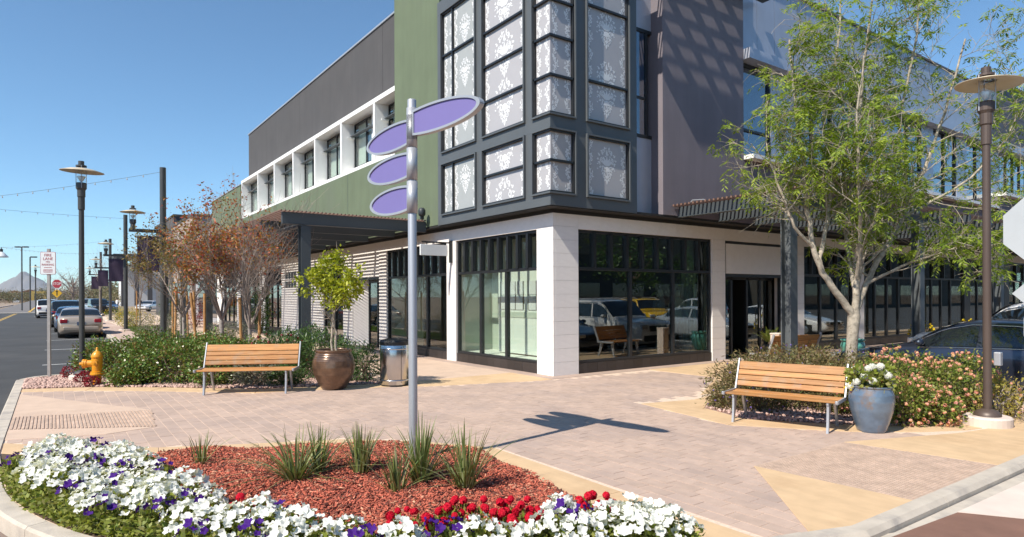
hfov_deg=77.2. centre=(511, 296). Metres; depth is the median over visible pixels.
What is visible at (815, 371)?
bench
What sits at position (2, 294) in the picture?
tree
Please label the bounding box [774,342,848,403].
ruellia bush
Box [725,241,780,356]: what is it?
shop door
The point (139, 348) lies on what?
hedge bush
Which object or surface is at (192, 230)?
crape myrtle
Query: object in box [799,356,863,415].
ruellia bush
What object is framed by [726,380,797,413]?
ruellia bush
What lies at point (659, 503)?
white petunia
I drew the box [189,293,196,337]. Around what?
tree stake
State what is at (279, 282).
shop window
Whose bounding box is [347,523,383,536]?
purple petunia
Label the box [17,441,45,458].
white petunia
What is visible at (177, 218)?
shop building
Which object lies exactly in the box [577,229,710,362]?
shop window
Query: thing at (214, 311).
window
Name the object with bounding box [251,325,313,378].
oleander bush
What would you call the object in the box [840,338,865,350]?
plant pot
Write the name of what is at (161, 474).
white petunia
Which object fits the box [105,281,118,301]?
tree
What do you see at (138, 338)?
hedge bush
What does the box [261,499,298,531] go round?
purple petunia
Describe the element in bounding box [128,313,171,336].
sage bush
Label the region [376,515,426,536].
white petunia
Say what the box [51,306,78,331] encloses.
parked car
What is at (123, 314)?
golden bush
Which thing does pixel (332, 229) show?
pergola
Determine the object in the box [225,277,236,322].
shop window
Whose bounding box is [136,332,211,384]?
hedge bush
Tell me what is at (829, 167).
acacia tree
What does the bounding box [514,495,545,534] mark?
red geranium
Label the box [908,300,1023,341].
parked car
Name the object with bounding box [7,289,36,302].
tree
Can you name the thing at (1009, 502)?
crossing strip
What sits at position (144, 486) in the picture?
white petunia
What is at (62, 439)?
white petunia
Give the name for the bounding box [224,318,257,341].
sage bush
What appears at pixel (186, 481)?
white petunia
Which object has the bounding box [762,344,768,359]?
plant pot
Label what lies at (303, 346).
oleander bush
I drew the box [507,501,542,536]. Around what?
red geranium
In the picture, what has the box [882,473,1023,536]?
gutter
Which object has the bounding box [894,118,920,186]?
window
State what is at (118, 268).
banner pole
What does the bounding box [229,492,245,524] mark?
red geranium
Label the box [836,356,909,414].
lantana bush
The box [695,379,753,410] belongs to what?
ruellia bush
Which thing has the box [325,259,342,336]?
shop window
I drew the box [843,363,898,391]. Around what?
white geranium
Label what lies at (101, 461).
purple petunia
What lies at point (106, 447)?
white petunia
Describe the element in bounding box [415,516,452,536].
purple petunia
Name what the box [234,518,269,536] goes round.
purple petunia
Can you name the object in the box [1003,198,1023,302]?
stop sign
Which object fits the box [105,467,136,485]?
white petunia
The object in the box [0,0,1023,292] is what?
sky
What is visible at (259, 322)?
tree stake
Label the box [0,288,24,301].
tree
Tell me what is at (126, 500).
white petunia
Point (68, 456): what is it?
purple petunia
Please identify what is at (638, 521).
white petunia
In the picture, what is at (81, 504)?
white petunia
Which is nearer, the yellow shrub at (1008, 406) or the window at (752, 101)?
the yellow shrub at (1008, 406)
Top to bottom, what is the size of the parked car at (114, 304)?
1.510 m
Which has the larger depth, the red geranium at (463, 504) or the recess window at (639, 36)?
the recess window at (639, 36)
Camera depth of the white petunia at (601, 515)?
4.41 m
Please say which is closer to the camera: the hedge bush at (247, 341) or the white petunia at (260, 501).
the white petunia at (260, 501)
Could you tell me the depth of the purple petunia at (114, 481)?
5.39 m
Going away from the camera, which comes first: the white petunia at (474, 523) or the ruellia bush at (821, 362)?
the white petunia at (474, 523)
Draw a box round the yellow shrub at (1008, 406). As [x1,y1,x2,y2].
[960,369,1023,418]
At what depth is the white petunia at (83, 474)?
5.46 m
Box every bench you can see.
[193,341,300,394]
[722,358,849,433]
[750,332,821,358]
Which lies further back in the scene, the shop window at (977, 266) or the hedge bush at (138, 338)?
the shop window at (977, 266)
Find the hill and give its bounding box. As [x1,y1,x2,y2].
[0,272,59,291]
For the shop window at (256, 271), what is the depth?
34.92 m
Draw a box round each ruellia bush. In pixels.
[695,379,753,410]
[698,352,768,403]
[719,342,796,399]
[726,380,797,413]
[744,352,824,410]
[749,340,818,390]
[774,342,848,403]
[775,340,847,365]
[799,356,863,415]
[813,345,879,366]
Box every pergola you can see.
[159,209,425,361]
[673,184,1008,359]
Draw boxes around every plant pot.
[312,348,354,389]
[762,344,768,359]
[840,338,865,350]
[848,383,895,433]
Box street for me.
[0,313,1023,414]
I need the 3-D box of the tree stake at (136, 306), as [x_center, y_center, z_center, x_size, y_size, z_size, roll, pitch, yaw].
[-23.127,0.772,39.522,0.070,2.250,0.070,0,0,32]
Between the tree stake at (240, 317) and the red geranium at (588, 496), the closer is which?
the red geranium at (588, 496)
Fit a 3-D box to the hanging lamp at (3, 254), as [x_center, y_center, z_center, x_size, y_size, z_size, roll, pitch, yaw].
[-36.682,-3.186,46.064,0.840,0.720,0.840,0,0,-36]
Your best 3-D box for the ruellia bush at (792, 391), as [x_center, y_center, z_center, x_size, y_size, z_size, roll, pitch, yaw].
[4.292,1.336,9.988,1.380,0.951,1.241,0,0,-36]
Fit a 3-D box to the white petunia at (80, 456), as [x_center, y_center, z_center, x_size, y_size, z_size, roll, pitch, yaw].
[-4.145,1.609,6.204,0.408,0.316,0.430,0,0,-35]
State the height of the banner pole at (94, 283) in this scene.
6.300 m
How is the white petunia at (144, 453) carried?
on the planter soil
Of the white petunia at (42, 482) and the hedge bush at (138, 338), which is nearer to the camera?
the white petunia at (42, 482)
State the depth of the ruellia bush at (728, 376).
10.18 m
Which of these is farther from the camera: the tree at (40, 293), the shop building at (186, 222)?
the tree at (40, 293)
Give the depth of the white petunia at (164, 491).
4.97 m
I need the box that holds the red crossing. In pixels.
[893,512,1023,536]
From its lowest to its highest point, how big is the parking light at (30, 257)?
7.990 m
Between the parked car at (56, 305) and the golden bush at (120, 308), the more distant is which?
the golden bush at (120, 308)
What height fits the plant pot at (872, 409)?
0.590 m
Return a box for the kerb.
[0,330,1023,536]
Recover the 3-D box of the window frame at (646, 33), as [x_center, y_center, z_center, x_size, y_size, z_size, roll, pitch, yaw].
[3.036,-5.188,15.570,0.900,2.650,0.120,0,0,-36]
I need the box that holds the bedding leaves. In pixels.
[0,445,683,536]
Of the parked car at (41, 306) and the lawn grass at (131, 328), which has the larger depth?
the parked car at (41, 306)
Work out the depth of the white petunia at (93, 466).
5.90 m
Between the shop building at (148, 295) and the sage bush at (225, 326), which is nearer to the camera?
the sage bush at (225, 326)
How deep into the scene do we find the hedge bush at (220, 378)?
12.69 m
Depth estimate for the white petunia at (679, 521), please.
4.41 m
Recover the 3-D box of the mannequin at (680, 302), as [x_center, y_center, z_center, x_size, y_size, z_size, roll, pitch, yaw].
[4.513,0.648,17.489,0.560,1.662,0.213,0,0,-16]
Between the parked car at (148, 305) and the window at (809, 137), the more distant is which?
the parked car at (148, 305)
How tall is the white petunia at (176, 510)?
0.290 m
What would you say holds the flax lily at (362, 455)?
on the mulch ground at (282, 496)
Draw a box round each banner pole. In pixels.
[87,252,101,313]
[90,239,115,321]
[97,215,130,330]
[120,167,166,340]
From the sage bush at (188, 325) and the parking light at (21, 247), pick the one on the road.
the parking light at (21, 247)
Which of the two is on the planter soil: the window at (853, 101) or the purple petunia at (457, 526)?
the purple petunia at (457, 526)
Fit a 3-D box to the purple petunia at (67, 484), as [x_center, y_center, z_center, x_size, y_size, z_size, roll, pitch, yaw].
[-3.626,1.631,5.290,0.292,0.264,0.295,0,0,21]
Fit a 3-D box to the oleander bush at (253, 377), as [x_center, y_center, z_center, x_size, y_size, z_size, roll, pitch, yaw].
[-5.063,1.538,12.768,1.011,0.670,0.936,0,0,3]
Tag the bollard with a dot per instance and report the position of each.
(776, 334)
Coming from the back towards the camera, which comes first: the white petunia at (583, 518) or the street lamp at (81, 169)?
the street lamp at (81, 169)
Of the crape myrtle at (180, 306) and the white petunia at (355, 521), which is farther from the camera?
the crape myrtle at (180, 306)
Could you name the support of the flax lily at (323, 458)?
on the mulch ground at (282, 496)
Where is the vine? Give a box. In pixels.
[251,284,274,333]
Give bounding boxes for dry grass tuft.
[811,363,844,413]
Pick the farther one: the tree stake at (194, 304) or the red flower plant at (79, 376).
the tree stake at (194, 304)
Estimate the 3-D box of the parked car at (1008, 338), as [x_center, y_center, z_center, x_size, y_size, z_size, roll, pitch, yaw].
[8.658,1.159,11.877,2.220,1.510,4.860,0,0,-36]
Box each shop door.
[354,277,379,346]
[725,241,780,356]
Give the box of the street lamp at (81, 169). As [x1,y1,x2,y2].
[59,161,103,380]
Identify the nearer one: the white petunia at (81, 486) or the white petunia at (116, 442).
the white petunia at (81, 486)
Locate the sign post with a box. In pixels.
[366,95,483,458]
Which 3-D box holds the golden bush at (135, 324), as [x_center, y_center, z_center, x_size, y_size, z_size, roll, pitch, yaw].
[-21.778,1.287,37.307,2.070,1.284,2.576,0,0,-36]
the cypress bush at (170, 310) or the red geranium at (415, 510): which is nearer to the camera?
the red geranium at (415, 510)
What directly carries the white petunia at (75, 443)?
on the planter soil
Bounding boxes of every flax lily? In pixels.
[180,422,380,490]
[182,429,236,463]
[265,421,388,474]
[313,424,384,473]
[328,410,489,483]
[351,440,465,492]
[391,417,518,492]
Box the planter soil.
[0,454,548,536]
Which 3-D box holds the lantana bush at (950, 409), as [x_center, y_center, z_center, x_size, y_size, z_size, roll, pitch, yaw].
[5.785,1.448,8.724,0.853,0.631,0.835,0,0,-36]
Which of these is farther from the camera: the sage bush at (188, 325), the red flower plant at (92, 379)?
the sage bush at (188, 325)
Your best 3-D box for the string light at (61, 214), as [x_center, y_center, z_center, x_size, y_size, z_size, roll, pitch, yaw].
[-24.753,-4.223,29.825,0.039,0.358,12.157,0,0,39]
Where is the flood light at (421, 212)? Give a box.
[418,208,425,219]
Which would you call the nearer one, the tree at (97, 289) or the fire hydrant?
the fire hydrant
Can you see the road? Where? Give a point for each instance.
(16, 308)
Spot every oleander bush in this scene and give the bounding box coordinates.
[228,364,278,385]
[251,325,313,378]
[256,324,312,373]
[257,359,308,386]
[288,324,348,380]
[293,321,333,372]
[325,332,365,372]
[348,346,361,380]
[352,340,379,381]
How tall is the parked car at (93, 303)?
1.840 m
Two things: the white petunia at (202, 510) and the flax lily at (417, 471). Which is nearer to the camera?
the white petunia at (202, 510)
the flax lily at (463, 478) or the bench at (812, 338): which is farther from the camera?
the bench at (812, 338)
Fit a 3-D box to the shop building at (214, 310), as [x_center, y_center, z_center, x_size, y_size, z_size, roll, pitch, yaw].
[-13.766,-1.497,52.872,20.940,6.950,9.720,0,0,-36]
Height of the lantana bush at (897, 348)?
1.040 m
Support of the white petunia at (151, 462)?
on the planter soil
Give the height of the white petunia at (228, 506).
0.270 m
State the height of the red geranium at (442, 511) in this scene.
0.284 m
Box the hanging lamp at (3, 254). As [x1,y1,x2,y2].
[0,247,8,257]
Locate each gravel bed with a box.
[22,326,364,388]
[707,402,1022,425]
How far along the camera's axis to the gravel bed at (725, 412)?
8.99 m
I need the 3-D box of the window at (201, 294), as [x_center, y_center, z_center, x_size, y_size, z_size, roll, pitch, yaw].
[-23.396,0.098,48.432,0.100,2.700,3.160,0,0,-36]
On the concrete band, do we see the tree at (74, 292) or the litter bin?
the litter bin
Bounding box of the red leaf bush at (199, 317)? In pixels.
[188,297,202,327]
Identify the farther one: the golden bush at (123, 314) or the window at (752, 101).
the golden bush at (123, 314)
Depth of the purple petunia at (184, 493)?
4.94 m
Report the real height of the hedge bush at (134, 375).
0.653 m
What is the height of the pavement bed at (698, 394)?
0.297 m
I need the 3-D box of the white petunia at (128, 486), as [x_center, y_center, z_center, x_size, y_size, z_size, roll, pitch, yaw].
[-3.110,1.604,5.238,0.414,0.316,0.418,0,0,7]
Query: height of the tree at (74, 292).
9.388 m
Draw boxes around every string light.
[1,209,122,218]
[2,172,158,197]
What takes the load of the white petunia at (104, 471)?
on the planter soil
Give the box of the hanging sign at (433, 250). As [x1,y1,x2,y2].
[420,241,452,262]
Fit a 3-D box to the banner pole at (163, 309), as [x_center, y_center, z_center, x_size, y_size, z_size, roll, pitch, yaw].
[-12.422,-1.298,21.857,1.624,6.300,0.768,0,0,-36]
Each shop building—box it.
[112,254,155,306]
[156,214,185,314]
[172,213,211,319]
[196,229,217,322]
[212,0,1023,375]
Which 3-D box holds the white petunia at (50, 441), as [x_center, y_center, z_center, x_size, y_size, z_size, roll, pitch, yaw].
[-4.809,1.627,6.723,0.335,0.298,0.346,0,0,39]
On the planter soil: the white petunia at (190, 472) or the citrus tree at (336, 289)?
the white petunia at (190, 472)
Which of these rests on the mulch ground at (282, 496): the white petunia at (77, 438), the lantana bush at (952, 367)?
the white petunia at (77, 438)
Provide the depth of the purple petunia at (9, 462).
6.20 m
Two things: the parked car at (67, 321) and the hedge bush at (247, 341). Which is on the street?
the parked car at (67, 321)
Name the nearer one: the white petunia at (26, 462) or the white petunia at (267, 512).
the white petunia at (267, 512)
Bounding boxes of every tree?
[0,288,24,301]
[0,289,15,303]
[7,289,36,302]
[28,285,55,299]
[36,287,77,299]
[43,265,98,299]
[45,289,75,299]
[61,286,91,299]
[69,286,104,298]
[85,281,118,298]
[90,279,118,303]
[96,290,120,305]
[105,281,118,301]
[292,243,369,350]
[706,0,1023,373]
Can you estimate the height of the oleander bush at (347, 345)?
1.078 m
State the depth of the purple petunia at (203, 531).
4.30 m
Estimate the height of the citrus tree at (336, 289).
2.164 m
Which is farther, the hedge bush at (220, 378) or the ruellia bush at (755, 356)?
the hedge bush at (220, 378)
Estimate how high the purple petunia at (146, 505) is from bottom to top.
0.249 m
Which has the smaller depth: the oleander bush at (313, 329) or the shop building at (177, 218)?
the oleander bush at (313, 329)
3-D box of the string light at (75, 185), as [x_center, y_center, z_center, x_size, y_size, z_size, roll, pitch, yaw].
[-20.163,-3.647,23.332,16.265,1.208,0.039,0,0,9]
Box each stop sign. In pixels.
[52,279,61,299]
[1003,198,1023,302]
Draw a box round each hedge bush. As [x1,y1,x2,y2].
[67,334,120,372]
[76,330,152,379]
[101,356,159,387]
[103,325,170,359]
[112,335,182,380]
[115,320,196,371]
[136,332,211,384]
[164,323,231,363]
[170,327,245,371]
[178,337,243,386]
[209,330,266,379]
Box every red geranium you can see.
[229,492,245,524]
[384,506,416,536]
[399,507,434,536]
[432,499,464,533]
[445,495,473,528]
[463,495,494,534]
[488,507,516,533]
[495,495,524,532]
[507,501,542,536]
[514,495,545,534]
[575,490,596,511]
[596,491,619,528]
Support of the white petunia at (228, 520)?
on the planter soil
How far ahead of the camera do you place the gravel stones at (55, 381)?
12.78 m
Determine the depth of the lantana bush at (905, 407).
8.52 m
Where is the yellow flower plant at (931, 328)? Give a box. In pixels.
[907,321,934,336]
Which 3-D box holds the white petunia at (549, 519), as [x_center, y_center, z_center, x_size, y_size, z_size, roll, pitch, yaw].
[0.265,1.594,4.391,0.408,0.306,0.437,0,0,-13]
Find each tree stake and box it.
[136,291,137,323]
[172,291,173,335]
[174,291,177,335]
[186,292,188,334]
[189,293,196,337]
[192,290,195,322]
[203,294,205,351]
[238,298,242,340]
[258,294,260,340]
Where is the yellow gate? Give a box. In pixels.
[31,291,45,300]
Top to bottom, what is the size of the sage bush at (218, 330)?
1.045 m
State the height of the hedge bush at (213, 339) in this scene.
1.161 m
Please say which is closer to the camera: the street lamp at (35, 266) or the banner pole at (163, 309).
the banner pole at (163, 309)
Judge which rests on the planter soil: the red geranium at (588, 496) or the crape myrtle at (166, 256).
the red geranium at (588, 496)
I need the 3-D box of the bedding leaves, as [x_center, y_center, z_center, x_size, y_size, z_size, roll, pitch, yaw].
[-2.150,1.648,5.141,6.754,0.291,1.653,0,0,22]
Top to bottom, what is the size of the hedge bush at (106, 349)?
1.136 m
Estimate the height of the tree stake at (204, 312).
1.950 m
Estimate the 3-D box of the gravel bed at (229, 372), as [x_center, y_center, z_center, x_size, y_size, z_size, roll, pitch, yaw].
[-15.183,1.875,25.436,5.890,0.118,34.950,0,0,-36]
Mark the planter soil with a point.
(3, 456)
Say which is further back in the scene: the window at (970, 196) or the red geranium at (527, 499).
the window at (970, 196)
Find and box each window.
[198,281,204,314]
[213,278,217,316]
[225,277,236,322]
[250,271,258,325]
[266,266,280,328]
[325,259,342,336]
[388,243,446,350]
[457,230,537,362]
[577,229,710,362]
[636,31,643,134]
[743,63,769,155]
[794,80,831,164]
[803,247,851,342]
[849,101,879,178]
[864,252,910,338]
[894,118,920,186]
[925,257,963,330]
[933,129,955,195]
[966,140,981,201]
[970,259,992,319]
[999,154,1023,195]
[1009,263,1023,303]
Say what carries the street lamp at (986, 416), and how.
on the pavement bed at (698, 394)
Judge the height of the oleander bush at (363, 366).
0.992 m
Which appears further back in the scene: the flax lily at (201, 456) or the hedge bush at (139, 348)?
the hedge bush at (139, 348)
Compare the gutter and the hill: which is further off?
the hill
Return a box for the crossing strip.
[958,482,1023,518]
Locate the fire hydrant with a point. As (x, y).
(95, 362)
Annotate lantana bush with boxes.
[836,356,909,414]
[856,352,937,413]
[861,343,944,386]
[881,368,945,427]
[901,352,982,416]
[908,381,973,428]
[928,347,1010,410]
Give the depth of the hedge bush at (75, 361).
14.26 m
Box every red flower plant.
[61,365,78,377]
[72,370,90,382]
[82,375,100,386]
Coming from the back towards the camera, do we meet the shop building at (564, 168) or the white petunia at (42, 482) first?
the shop building at (564, 168)
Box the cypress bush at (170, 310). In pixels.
[159,278,179,322]
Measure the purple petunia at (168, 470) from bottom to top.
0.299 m
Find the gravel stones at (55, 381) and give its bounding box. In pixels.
[22,372,379,388]
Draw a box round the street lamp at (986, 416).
[954,66,1023,428]
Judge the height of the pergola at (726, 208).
4.128 m
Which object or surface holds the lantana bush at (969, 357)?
on the gravel bed at (725, 412)
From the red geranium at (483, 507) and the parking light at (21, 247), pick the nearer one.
the red geranium at (483, 507)
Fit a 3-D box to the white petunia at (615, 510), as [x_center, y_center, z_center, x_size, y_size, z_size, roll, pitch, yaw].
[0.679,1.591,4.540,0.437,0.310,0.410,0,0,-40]
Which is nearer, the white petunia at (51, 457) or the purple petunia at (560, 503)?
the purple petunia at (560, 503)
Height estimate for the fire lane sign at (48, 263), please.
2.850 m
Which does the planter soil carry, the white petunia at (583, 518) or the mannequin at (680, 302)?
the white petunia at (583, 518)
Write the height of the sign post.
3.820 m
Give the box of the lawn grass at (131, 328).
[123,325,245,355]
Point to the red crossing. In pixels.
(958, 524)
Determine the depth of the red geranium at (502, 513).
4.47 m
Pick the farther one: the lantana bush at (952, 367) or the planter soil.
the lantana bush at (952, 367)
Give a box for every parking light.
[14,246,28,309]
[29,256,36,309]
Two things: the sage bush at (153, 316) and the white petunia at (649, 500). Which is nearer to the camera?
the white petunia at (649, 500)
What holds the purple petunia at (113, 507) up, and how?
on the planter soil
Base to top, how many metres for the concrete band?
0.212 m
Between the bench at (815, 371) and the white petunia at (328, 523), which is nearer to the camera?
the white petunia at (328, 523)
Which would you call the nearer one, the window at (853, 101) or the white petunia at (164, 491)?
the white petunia at (164, 491)
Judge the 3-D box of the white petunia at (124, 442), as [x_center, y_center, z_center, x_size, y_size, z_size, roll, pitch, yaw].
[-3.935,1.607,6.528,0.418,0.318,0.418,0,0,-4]
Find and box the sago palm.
[753,326,778,345]
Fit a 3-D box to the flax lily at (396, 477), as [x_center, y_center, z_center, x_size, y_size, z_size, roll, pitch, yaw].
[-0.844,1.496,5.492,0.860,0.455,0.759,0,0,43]
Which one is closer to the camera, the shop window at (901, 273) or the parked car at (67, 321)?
the shop window at (901, 273)
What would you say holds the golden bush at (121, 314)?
on the pavement bed at (698, 394)
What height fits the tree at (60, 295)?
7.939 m
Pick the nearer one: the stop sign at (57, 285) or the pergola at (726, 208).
the pergola at (726, 208)
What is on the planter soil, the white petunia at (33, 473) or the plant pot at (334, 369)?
the white petunia at (33, 473)
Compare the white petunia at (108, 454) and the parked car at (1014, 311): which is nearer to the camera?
the white petunia at (108, 454)
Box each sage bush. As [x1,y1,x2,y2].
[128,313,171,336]
[142,311,171,331]
[155,317,197,343]
[207,322,234,344]
[210,321,238,342]
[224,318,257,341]
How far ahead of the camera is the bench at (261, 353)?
12.10 m
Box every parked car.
[36,299,54,317]
[46,299,78,326]
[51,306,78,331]
[52,307,104,337]
[87,299,108,313]
[108,301,117,311]
[135,301,155,310]
[831,318,1023,393]
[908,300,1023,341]
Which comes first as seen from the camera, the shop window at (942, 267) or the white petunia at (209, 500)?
the white petunia at (209, 500)
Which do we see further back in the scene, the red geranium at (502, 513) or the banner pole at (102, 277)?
the banner pole at (102, 277)
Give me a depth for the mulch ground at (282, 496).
5.51 m
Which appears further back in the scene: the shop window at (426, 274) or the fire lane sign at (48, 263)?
the shop window at (426, 274)
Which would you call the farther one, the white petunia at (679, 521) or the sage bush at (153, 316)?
the sage bush at (153, 316)
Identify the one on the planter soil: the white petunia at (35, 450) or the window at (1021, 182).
the white petunia at (35, 450)
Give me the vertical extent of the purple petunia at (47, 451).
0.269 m
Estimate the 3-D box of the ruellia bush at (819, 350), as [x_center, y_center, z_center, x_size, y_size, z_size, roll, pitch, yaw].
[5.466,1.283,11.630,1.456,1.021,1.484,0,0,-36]
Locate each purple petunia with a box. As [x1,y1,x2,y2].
[0,451,34,473]
[35,450,62,461]
[51,478,88,506]
[57,452,80,470]
[74,493,123,532]
[81,452,109,468]
[84,436,109,447]
[105,471,134,494]
[110,459,140,472]
[134,496,176,528]
[147,458,178,477]
[166,487,206,516]
[172,517,210,536]
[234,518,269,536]
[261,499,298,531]
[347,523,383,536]
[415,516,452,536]
[434,515,474,536]
[548,498,578,536]
[574,501,605,525]
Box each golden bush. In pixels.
[102,305,129,319]
[114,311,141,325]
[116,307,141,322]
[117,309,154,326]
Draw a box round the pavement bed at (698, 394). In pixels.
[0,315,1022,536]
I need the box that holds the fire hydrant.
[79,347,104,384]
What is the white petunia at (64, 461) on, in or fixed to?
on the planter soil
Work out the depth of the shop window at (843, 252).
20.81 m
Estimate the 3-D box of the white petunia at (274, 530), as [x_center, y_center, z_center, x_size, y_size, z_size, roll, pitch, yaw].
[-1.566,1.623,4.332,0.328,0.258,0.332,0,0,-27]
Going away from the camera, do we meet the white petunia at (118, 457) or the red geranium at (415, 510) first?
the red geranium at (415, 510)
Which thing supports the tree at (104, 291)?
on the ground at (154, 310)
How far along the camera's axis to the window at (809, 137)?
19.84 m
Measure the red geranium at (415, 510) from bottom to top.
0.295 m
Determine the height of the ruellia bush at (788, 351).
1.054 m
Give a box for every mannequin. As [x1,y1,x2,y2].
[652,289,667,351]
[668,290,687,350]
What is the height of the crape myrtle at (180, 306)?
4.876 m
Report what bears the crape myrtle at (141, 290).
on the gravel bed at (229, 372)
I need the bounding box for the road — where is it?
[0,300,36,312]
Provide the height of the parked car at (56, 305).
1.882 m
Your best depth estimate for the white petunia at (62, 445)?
6.64 m
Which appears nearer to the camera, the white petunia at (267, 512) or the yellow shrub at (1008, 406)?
the white petunia at (267, 512)
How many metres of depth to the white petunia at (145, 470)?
5.67 m
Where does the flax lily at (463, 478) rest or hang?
on the mulch ground at (282, 496)
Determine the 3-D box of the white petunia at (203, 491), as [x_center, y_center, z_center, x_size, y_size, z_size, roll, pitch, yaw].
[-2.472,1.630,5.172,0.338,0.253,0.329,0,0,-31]
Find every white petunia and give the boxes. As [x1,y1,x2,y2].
[7,455,56,485]
[13,458,61,490]
[14,442,60,469]
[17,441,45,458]
[29,464,78,496]
[34,432,70,447]
[38,457,89,491]
[45,449,81,470]
[46,437,64,453]
[52,467,103,503]
[54,441,77,456]
[58,448,86,463]
[59,439,99,460]
[62,477,119,511]
[65,436,90,445]
[68,481,126,516]
[69,446,107,466]
[75,461,107,476]
[89,445,119,457]
[89,464,122,478]
[92,445,119,466]
[102,440,127,450]
[103,474,151,504]
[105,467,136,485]
[107,439,149,466]
[107,449,145,473]
[109,444,150,466]
[114,491,156,526]
[121,450,168,473]
[121,477,179,518]
[132,459,162,477]
[133,467,157,487]
[135,470,180,502]
[137,482,192,520]
[149,470,180,489]
[155,497,206,536]
[163,465,209,491]
[170,477,209,500]
[174,503,231,536]
[191,482,228,510]
[192,492,228,513]
[197,508,257,536]
[214,500,250,533]
[229,490,285,530]
[236,501,295,536]
[259,518,303,536]
[278,501,325,536]
[304,516,347,536]
[328,514,367,536]
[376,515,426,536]
[452,512,506,536]
[492,520,533,536]
[522,504,577,536]
[534,492,582,515]
[549,510,608,536]
[578,510,620,536]
[585,498,636,536]
[606,491,647,527]
[612,503,672,536]
[615,496,659,534]
[615,505,667,536]
[640,498,695,536]
[649,504,706,536]
[652,505,693,536]
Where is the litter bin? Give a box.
[379,338,408,386]
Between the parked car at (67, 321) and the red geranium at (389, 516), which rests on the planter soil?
the red geranium at (389, 516)
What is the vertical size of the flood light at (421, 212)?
0.330 m
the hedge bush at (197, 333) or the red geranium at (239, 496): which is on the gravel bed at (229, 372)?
the hedge bush at (197, 333)
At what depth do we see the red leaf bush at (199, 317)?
38.15 m
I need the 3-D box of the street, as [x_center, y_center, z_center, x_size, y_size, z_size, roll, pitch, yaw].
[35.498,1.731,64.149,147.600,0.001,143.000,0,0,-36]
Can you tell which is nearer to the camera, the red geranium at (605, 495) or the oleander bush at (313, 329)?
the red geranium at (605, 495)
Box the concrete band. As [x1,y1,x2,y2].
[2,320,1023,536]
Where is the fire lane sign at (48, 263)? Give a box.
[40,249,55,376]
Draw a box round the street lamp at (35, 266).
[32,265,37,316]
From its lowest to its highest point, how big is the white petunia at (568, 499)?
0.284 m
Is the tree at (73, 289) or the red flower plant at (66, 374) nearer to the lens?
the red flower plant at (66, 374)
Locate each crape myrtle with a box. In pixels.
[88,245,108,313]
[100,243,157,323]
[119,190,250,337]
[134,174,297,335]
[151,227,239,331]
[158,173,339,364]
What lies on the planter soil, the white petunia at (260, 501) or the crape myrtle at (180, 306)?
the white petunia at (260, 501)
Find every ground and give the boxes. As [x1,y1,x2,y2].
[0,297,1022,315]
[152,443,590,535]
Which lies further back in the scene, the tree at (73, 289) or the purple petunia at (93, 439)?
the tree at (73, 289)
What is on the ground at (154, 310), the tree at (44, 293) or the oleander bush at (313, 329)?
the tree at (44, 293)
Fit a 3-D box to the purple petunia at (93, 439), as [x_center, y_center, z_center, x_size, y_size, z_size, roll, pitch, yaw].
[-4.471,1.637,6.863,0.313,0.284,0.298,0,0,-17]
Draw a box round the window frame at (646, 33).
[636,27,651,139]
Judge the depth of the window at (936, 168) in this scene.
25.43 m
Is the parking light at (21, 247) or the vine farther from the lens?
the parking light at (21, 247)
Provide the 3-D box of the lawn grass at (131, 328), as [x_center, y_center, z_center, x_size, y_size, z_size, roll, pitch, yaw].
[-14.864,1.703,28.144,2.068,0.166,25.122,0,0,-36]
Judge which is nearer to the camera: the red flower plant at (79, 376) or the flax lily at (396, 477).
the flax lily at (396, 477)
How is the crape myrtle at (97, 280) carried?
on the pavement bed at (698, 394)
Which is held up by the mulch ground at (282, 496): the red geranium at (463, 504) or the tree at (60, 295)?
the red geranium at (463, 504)
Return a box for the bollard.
[770,333,780,360]
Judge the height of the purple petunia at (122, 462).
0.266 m
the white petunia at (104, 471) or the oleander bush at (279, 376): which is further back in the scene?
the oleander bush at (279, 376)
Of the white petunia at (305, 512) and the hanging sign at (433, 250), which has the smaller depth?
the white petunia at (305, 512)
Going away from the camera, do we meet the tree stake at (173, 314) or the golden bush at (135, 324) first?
the tree stake at (173, 314)
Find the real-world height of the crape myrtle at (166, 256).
5.386 m
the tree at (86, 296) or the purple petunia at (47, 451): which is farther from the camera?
the tree at (86, 296)
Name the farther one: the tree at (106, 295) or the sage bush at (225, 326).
the tree at (106, 295)
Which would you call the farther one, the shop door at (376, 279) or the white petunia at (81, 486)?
the shop door at (376, 279)
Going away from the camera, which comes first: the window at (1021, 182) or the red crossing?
the red crossing

